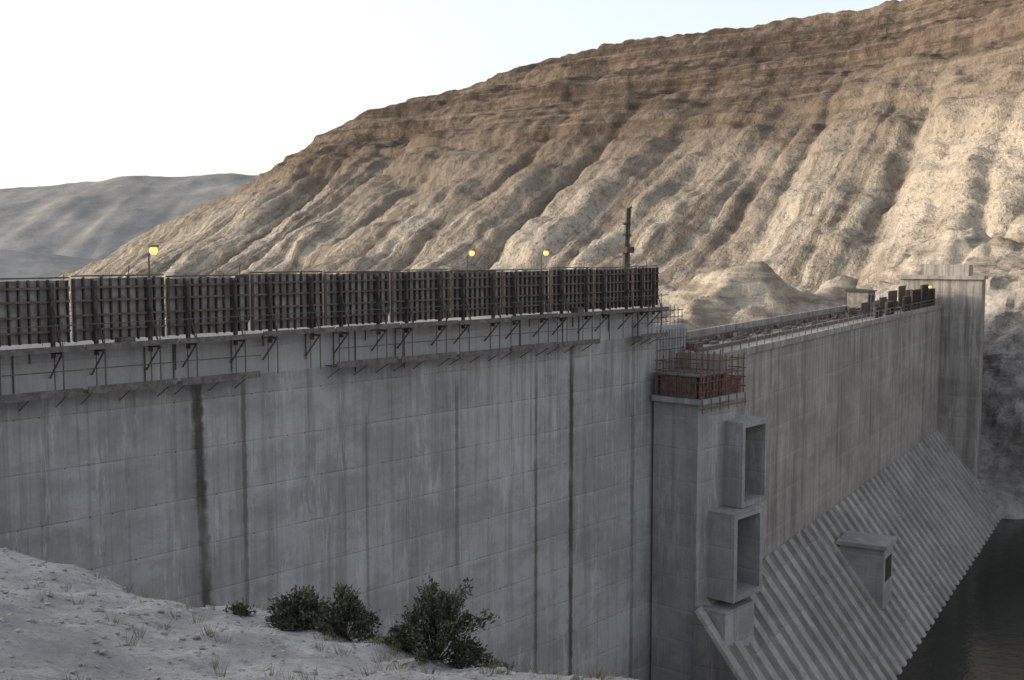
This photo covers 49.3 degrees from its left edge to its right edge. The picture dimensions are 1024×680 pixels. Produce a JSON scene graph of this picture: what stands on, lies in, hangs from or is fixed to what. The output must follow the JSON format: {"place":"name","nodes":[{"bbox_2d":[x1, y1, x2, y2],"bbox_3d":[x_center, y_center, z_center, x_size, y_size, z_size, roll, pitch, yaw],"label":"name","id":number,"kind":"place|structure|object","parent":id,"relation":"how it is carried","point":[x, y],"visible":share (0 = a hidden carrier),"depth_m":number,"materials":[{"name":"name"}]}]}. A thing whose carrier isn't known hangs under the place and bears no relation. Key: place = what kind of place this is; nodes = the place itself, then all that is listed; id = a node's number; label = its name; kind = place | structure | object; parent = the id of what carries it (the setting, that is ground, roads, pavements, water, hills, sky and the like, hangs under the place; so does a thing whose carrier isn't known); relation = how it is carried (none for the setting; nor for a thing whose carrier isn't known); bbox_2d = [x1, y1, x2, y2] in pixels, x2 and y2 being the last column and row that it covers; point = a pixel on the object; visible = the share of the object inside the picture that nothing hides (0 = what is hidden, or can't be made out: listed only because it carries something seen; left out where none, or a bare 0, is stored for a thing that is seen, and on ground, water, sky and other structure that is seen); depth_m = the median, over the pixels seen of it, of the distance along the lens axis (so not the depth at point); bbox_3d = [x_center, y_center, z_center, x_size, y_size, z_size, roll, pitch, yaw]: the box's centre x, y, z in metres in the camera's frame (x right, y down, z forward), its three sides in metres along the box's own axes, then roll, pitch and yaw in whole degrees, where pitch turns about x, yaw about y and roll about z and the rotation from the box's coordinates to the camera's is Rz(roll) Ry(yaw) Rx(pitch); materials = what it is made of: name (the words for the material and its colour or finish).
{"place":"outdoors","nodes":[
{"label":"outdoors","id":0,"kind":"place"},
{"bbox_2d":[0,249,98,281],"bbox_3d":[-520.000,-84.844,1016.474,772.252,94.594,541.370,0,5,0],"label":"distant hill","id":1,"kind":"structure","parent":0,"point":[18,264],"depth_m":981.95,"materials":[{"name":"grey stone"}]},
{"bbox_2d":[0,173,258,259],"bbox_3d":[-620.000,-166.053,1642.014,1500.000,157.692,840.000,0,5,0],"label":"distant hill","id":2,"kind":"structure","parent":0,"point":[100,220],"depth_m":1462.61,"materials":[{"name":"grey stone"}]},
{"bbox_2d":[0,548,637,679],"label":"bank slope","id":3,"kind":"structure","parent":0,"point":[45,642],"depth_m":11.86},
{"bbox_2d":[222,597,256,616],"bbox_3d":[-3.607,3.542,14.593,0.512,0.315,0.501,0,5,0],"label":"shrub","id":4,"kind":"object","parent":3,"relation":"on","point":[237,609],"visible":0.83,"depth_m":14.60,"materials":[{"name":"green plant"}]},
{"bbox_2d":[265,584,331,631],"bbox_3d":[-2.677,3.441,14.318,0.915,0.655,1.112,1,5,15],"label":"shrub","id":5,"kind":"object","parent":3,"relation":"on","point":[299,608],"visible":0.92,"depth_m":14.19,"materials":[{"name":"green plant"}]},
{"bbox_2d":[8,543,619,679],"bbox_3d":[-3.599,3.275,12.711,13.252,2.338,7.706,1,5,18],"label":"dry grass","id":6,"kind":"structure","parent":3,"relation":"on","point":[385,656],"depth_m":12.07,"materials":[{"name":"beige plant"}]},
{"bbox_2d":[0,547,634,679],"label":"scattered stones","id":7,"kind":"object","parent":3,"relation":"on","point":[409,665],"visible":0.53,"depth_m":11.99,"materials":[{"name":"grey stone"}]},
{"bbox_2d":[313,581,383,643],"bbox_3d":[-2.031,3.375,13.825,0.897,0.795,0.909,0,5,0],"label":"shrub","id":8,"kind":"object","parent":3,"relation":"on","point":[336,618],"visible":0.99,"depth_m":13.72,"materials":[{"name":"green plant"}]},
{"bbox_2d":[378,574,499,668],"bbox_3d":[-0.819,3.415,13.475,1.477,1.098,1.379,-1,5,-16],"label":"shrub","id":9,"kind":"object","parent":3,"relation":"on","point":[438,622],"visible":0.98,"depth_m":13.34,"materials":[{"name":"green plant"}]},
{"bbox_2d":[480,657,514,669],"bbox_3d":[-0.185,3.986,13.454,0.532,0.328,0.499,0,5,0],"label":"shrub","id":10,"kind":"object","parent":3,"relation":"on","point":[505,664],"visible":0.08,"depth_m":13.48,"materials":[{"name":"green plant"}]},
{"bbox_2d":[0,0,901,188],"label":"sky","id":11,"kind":"structure","parent":0,"point":[91,90],"materials":[{"name":"white"}]},
{"bbox_2d":[51,0,1023,330],"bbox_3d":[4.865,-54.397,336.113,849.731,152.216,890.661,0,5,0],"label":"eroded hill","id":12,"kind":"structure","parent":0,"point":[811,154],"depth_m":422.31,"materials":[{"name":"beige stone"}]},
{"bbox_2d":[896,519,1023,679],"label":"river water","id":13,"kind":"structure","parent":0,"point":[975,631],"depth_m":114.00,"materials":[{"name":"black liquid"}]},
{"label":"ground","id":14,"kind":"structure","parent":0,"visible":0},
{"bbox_2d":[0,307,655,679],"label":"concrete dam wall","id":15,"kind":"structure","parent":14,"relation":"on","point":[371,424],"depth_m":63.17,"materials":[{"name":"grey concrete"}]},
{"bbox_2d":[13,355,641,673],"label":"tie holes","id":16,"kind":"object","parent":15,"relation":"attached to","point":[397,501],"visible":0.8,"depth_m":65.14,"materials":[{"name":"grey concrete"}]},
{"bbox_2d":[0,258,668,410],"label":"climbing formwork","id":17,"kind":"object","parent":15,"relation":"on","point":[124,312],"visible":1,"depth_m":57.63,"materials":[{"name":"metal"}]},
{"bbox_2d":[148,245,158,276],"bbox_3d":[-17.766,-2.451,55.179,0.714,4.470,0.418,4,6,42],"label":"work lamp","id":18,"kind":"object","parent":17,"relation":"on","point":[153,249],"visible":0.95,"depth_m":54.85,"materials":[{"name":"metal"}]},
{"bbox_2d":[466,249,475,271],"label":"work lamp","id":19,"kind":"object","parent":15,"relation":"on","point":[471,252],"visible":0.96,"depth_m":71.65,"materials":[{"name":"metal"}]},
{"bbox_2d":[540,250,548,270],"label":"work lamp","id":20,"kind":"object","parent":15,"relation":"on","point":[545,252],"visible":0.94,"depth_m":77.44,"materials":[{"name":"metal"}]},
{"bbox_2d":[618,206,633,307],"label":"placing boom mast","id":21,"kind":"object","parent":15,"relation":"on","point":[626,249],"visible":0.63,"depth_m":82.71,"materials":[{"name":"black metal"}]},
{"bbox_2d":[649,304,688,369],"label":"end rebar","id":22,"kind":"object","parent":15,"relation":"attached to","point":[678,309],"visible":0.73,"depth_m":85.91,"materials":[{"name":"brown metal"}]},
{"bbox_2d":[655,322,685,393],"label":"end block","id":23,"kind":"structure","parent":14,"relation":"on","point":[674,330],"depth_m":85.33,"materials":[{"name":"grey concrete"}]},
{"bbox_2d":[651,345,768,679],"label":"intake pier","id":24,"kind":"structure","parent":14,"relation":"on","point":[710,458],"depth_m":82.57,"materials":[{"name":"concrete"}]},
{"bbox_2d":[633,213,1023,330],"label":"sandstone outcrop","id":25,"kind":"object","parent":14,"relation":"on","point":[750,291],"visible":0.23,"depth_m":269.95,"materials":[{"name":"beige stone"}]},
{"bbox_2d":[678,264,1001,679],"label":"spillway dam","id":26,"kind":"structure","parent":14,"relation":"on","point":[874,425],"depth_m":113.86,"materials":[{"name":"concrete"}]},
{"bbox_2d":[845,288,876,310],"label":"site hut","id":27,"kind":"object","parent":26,"relation":"on","point":[856,297],"visible":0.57,"depth_m":141.99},
{"bbox_2d":[836,530,896,609],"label":"outlet chamber","id":28,"kind":"object","parent":26,"relation":"on","point":[869,557],"visible":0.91,"depth_m":106.89,"materials":[{"name":"concrete"}]},
{"bbox_2d":[848,284,935,317],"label":"formwork stack","id":29,"kind":"object","parent":26,"relation":"on","point":[924,292],"visible":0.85,"depth_m":150.14,"materials":[{"name":"wood"}]},
{"bbox_2d":[873,251,1023,518],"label":"rock abutment","id":30,"kind":"object","parent":14,"relation":"on","point":[1000,478],"visible":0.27,"depth_m":170.21,"materials":[{"name":"beige stone"}]}
]}

